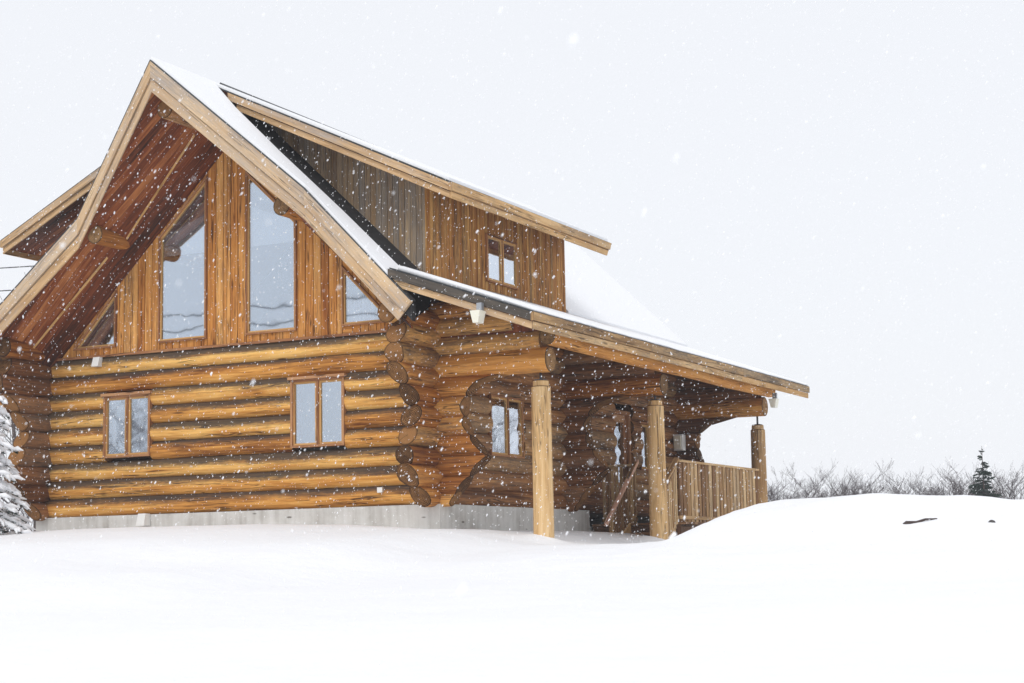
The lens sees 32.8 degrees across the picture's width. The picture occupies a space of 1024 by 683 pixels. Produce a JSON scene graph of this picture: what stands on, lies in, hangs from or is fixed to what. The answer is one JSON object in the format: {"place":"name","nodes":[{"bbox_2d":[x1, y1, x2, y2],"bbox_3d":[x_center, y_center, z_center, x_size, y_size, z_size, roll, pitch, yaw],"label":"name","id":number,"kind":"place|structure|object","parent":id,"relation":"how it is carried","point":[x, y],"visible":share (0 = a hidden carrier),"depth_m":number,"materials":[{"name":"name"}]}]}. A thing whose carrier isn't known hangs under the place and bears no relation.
{"place":"outdoors","nodes":[
{"label":"outdoors","id":0,"kind":"place"},
{"bbox_2d":[0,493,1023,682],"bbox_3d":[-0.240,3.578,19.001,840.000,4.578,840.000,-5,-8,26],"label":"snow ground","id":1,"kind":"structure","parent":0,"point":[752,634],"depth_m":15.33,"materials":[{"name":"white snow"}]},
{"bbox_2d":[0,267,31,531],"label":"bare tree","id":2,"kind":"object","parent":1,"relation":"on","point":[13,425],"visible":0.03,"depth_m":65.90,"materials":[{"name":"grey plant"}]},
{"bbox_2d":[0,396,35,533],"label":"spruce tree","id":3,"kind":"object","parent":1,"relation":"on","point":[13,519],"visible":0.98,"depth_m":27.00,"materials":[{"name":"grey plant"}]},
{"bbox_2d":[0,414,35,530],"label":"bare tree","id":4,"kind":"object","parent":1,"relation":"on","point":[25,514],"visible":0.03,"depth_m":70.79,"materials":[{"name":"grey plant"}]},
{"bbox_2d":[0,56,809,539],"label":"log cabin","id":5,"kind":"object","parent":1,"relation":"on","point":[350,426],"visible":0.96,"depth_m":28.42,"materials":[{"name":"brown wood"}]},
{"bbox_2d":[73,290,117,350],"bbox_3d":[-7.069,-0.353,29.606,0.920,0.970,0.150,-5,-8,26],"label":"window","id":6,"kind":"structure","parent":5,"relation":"in","point":[92,338],"depth_m":29.52,"materials":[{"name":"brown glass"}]},
{"bbox_2d":[100,390,153,458],"bbox_3d":[-6.374,1.399,29.092,1.040,1.080,0.330,-5,-8,26],"label":"window","id":7,"kind":"structure","parent":5,"relation":"in","point":[138,418],"depth_m":29.04,"materials":[{"name":"clear glass"}]},
{"bbox_2d":[158,176,207,342],"bbox_3d":[-5.442,-1.350,28.898,0.980,2.710,0.150,-5,-8,26],"label":"window","id":8,"kind":"structure","parent":5,"relation":"in","point":[199,232],"depth_m":28.93,"materials":[{"name":"clear glass"}]},
{"bbox_2d":[245,171,296,334],"bbox_3d":[-3.870,-1.479,28.117,0.980,2.710,0.150,-5,-8,26],"label":"window","id":9,"kind":"structure","parent":5,"relation":"in","point":[282,224],"depth_m":28.22,"materials":[{"name":"clear glass"}]},
{"bbox_2d":[287,373,347,448],"bbox_3d":[-3.008,1.103,27.420,1.060,1.120,0.330,-5,-8,26],"label":"window","id":10,"kind":"structure","parent":5,"relation":"in","point":[321,413],"depth_m":27.41,"materials":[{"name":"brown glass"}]},
{"bbox_2d":[341,265,384,325],"bbox_3d":[-2.229,-0.749,27.198,0.960,0.970,0.150,-5,-8,26],"label":"window","id":11,"kind":"structure","parent":5,"relation":"in","point":[363,307],"depth_m":27.30,"materials":[{"name":"clear glass"}]},
{"bbox_2d":[485,233,517,289],"bbox_3d":[-0.213,-1.344,29.476,0.130,0.810,1.140,-5,-8,26],"label":"window","id":12,"kind":"structure","parent":5,"relation":"in","point":[496,248],"depth_m":29.42,"materials":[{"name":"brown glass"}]},
{"bbox_2d":[486,394,524,458],"bbox_3d":[-0.177,1.401,28.470,0.250,0.990,1.200,-5,-8,26],"label":"window","id":13,"kind":"structure","parent":5,"relation":"in","point":[503,436],"depth_m":28.45,"materials":[{"name":"clear glass"}]},
{"bbox_2d":[606,410,631,515],"bbox_3d":[1.991,2.377,32.734,0.242,2.150,0.880,-5,-8,26],"label":"door","id":14,"kind":"structure","parent":5,"relation":"in","point":[622,449],"depth_m":32.99,"materials":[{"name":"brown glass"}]},
{"bbox_2d":[637,421,647,470],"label":"window","id":15,"kind":"structure","parent":5,"relation":"in","point":[644,452],"depth_m":33.84,"materials":[{"name":"clear glass"}]},
{"bbox_2d":[767,482,783,501],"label":"bare tree","id":16,"kind":"object","parent":1,"relation":"on","point":[770,493],"visible":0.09,"depth_m":77.42,"materials":[{"name":"grey plant"}]},
{"bbox_2d":[768,467,788,500],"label":"bare tree","id":17,"kind":"object","parent":1,"relation":"on","point":[776,486],"visible":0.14,"depth_m":75.62,"materials":[{"name":"grey plant"}]},
{"bbox_2d":[767,475,795,500],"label":"bare tree","id":18,"kind":"object","parent":1,"relation":"on","point":[780,492],"visible":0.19,"depth_m":83.22,"materials":[{"name":"grey plant"}]},
{"bbox_2d":[767,481,803,499],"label":"bare tree","id":19,"kind":"object","parent":1,"relation":"on","point":[791,495],"visible":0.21,"depth_m":83.53,"materials":[{"name":"grey plant"}]},
{"bbox_2d":[781,480,815,499],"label":"bare tree","id":20,"kind":"object","parent":1,"relation":"on","point":[786,496],"visible":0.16,"depth_m":82.23,"materials":[{"name":"grey plant"}]},
{"bbox_2d":[780,458,838,497],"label":"bare tree","id":21,"kind":"object","parent":1,"relation":"on","point":[792,468],"visible":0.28,"depth_m":91.39,"materials":[{"name":"grey plant"}]},
{"bbox_2d":[790,478,828,498],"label":"bare tree","id":22,"kind":"object","parent":1,"relation":"on","point":[810,491],"visible":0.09,"depth_m":75.44,"materials":[{"name":"grey plant"}]},
{"bbox_2d":[799,478,824,498],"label":"bare tree","id":23,"kind":"object","parent":1,"relation":"on","point":[813,491],"visible":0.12,"depth_m":74.19,"materials":[{"name":"grey plant"}]},
{"bbox_2d":[801,473,850,495],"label":"bare tree","id":24,"kind":"object","parent":1,"relation":"on","point":[834,488],"visible":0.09,"depth_m":81.94,"materials":[{"name":"grey plant"}]},
{"bbox_2d":[807,476,852,497],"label":"bare tree","id":25,"kind":"object","parent":1,"relation":"on","point":[827,492],"visible":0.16,"depth_m":80.26,"materials":[{"name":"grey plant"}]},
{"bbox_2d":[818,465,864,496],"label":"bare tree","id":26,"kind":"object","parent":1,"relation":"on","point":[841,484],"visible":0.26,"depth_m":75.30,"materials":[{"name":"grey plant"}]},
{"bbox_2d":[830,472,865,495],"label":"bare tree","id":27,"kind":"object","parent":1,"relation":"on","point":[850,483],"visible":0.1,"depth_m":80.23,"materials":[{"name":"grey plant"}]},
{"bbox_2d":[826,473,874,496],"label":"bare tree","id":28,"kind":"object","parent":1,"relation":"on","point":[853,491],"visible":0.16,"depth_m":72.84,"materials":[{"name":"grey plant"}]},
{"bbox_2d":[832,469,868,495],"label":"bare tree","id":29,"kind":"object","parent":1,"relation":"on","point":[849,486],"visible":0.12,"depth_m":77.18,"materials":[{"name":"grey plant"}]},
{"bbox_2d":[830,472,879,496],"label":"bare tree","id":30,"kind":"object","parent":1,"relation":"on","point":[870,482],"visible":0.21,"depth_m":73.06,"materials":[{"name":"grey plant"}]},
{"bbox_2d":[838,461,891,493],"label":"bare tree","id":31,"kind":"object","parent":1,"relation":"on","point":[878,481],"visible":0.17,"depth_m":90.91,"materials":[{"name":"grey plant"}]},
{"bbox_2d":[849,479,897,493],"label":"bare tree","id":32,"kind":"object","parent":1,"relation":"on","point":[865,486],"visible":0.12,"depth_m":73.06,"materials":[{"name":"grey plant"}]},
{"bbox_2d":[860,479,900,493],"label":"bare tree","id":33,"kind":"object","parent":1,"relation":"on","point":[885,491],"visible":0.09,"depth_m":73.17,"materials":[{"name":"grey plant"}]},
{"bbox_2d":[882,474,917,494],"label":"bare tree","id":34,"kind":"object","parent":1,"relation":"on","point":[900,486],"visible":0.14,"depth_m":81.07,"materials":[{"name":"grey plant"}]},
{"bbox_2d":[875,461,929,494],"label":"bare tree","id":35,"kind":"object","parent":1,"relation":"on","point":[905,484],"visible":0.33,"depth_m":72.16,"materials":[{"name":"grey plant"}]},
{"bbox_2d":[908,466,951,494],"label":"bare tree","id":36,"kind":"object","parent":1,"relation":"on","point":[931,488],"visible":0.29,"depth_m":72.70,"materials":[{"name":"grey plant"}]},
{"bbox_2d":[916,471,945,494],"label":"bare tree","id":37,"kind":"object","parent":1,"relation":"on","point":[927,483],"visible":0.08,"depth_m":88.84,"materials":[{"name":"grey plant"}]},
{"bbox_2d":[917,471,958,494],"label":"bare tree","id":38,"kind":"object","parent":1,"relation":"on","point":[934,490],"visible":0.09,"depth_m":75.58,"materials":[{"name":"grey plant"}]},
{"bbox_2d":[923,464,966,494],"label":"bare tree","id":39,"kind":"object","parent":1,"relation":"on","point":[954,486],"visible":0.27,"depth_m":72.00,"materials":[{"name":"grey plant"}]},
{"bbox_2d":[934,456,976,494],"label":"bare tree","id":40,"kind":"object","parent":1,"relation":"on","point":[954,479],"visible":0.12,"depth_m":86.57,"materials":[{"name":"grey plant"}]},
{"bbox_2d":[933,466,992,494],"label":"bare tree","id":41,"kind":"object","parent":1,"relation":"on","point":[955,481],"visible":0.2,"depth_m":78.33,"materials":[{"name":"grey plant"}]},
{"bbox_2d":[948,466,999,495],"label":"bare tree","id":42,"kind":"object","parent":1,"relation":"on","point":[965,489],"visible":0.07,"depth_m":73.15,"materials":[{"name":"grey plant"}]},
{"bbox_2d":[958,461,1006,497],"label":"bare tree","id":43,"kind":"object","parent":1,"relation":"on","point":[981,481],"visible":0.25,"depth_m":71.62,"materials":[{"name":"grey plant"}]},
{"bbox_2d":[968,449,1001,497],"bbox_3d":[15.654,5.406,57.538,2.064,3.900,1.976,-5,-8,26],"label":"spruce tree","id":44,"kind":"object","parent":1,"relation":"on","point":[981,487],"visible":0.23,"depth_m":57.66,"materials":[{"name":"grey plant"}]},
{"bbox_2d":[969,477,1010,497],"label":"bare tree","id":45,"kind":"object","parent":1,"relation":"on","point":[1002,487],"visible":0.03,"depth_m":70.58,"materials":[{"name":"grey plant"}]},
{"bbox_2d":[987,463,1023,499],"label":"bare tree","id":46,"kind":"object","parent":1,"relation":"on","point":[1017,485],"visible":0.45,"depth_m":75.40,"materials":[{"name":"grey plant"}]},
{"bbox_2d":[994,475,1016,498],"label":"bare tree","id":47,"kind":"object","parent":1,"relation":"on","point":[1008,488],"visible":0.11,"depth_m":78.47,"materials":[{"name":"grey plant"}]},
{"bbox_2d":[991,463,1023,499],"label":"bare tree","id":48,"kind":"object","parent":1,"relation":"on","point":[1016,497],"visible":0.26,"depth_m":85.34,"materials":[{"name":"grey plant"}]},
{"bbox_3d":[-7.763,2.961,64.769,0.299,13.300,1.800,-5,-8,26],"label":"utility pole","id":49,"kind":"object","parent":1,"relation":"on","visible":0},
{"bbox_2d":[0,266,32,268],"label":"power line","id":50,"kind":"object","parent":49,"relation":"attached to","point":[16,267],"visible":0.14,"depth_m":67.65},
{"bbox_2d":[0,0,1023,681],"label":"snowflakes","id":51,"kind":"object","parent":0,"point":[674,534],"visible":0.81,"depth_m":17.11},
{"bbox_2d":[0,0,1023,531],"label":"sky","id":52,"kind":"structure","parent":0,"point":[584,112],"materials":[{"name":"white"}]},
{"bbox_2d":[903,518,936,523],"bbox_3d":[4.994,2.221,21.283,0.536,0.114,0.060,2,-8,-21],"label":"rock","id":53,"kind":"object","parent":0,"point":[912,522],"visible":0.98,"depth_m":21.25,"materials":[{"name":"grey stone"}]}
]}

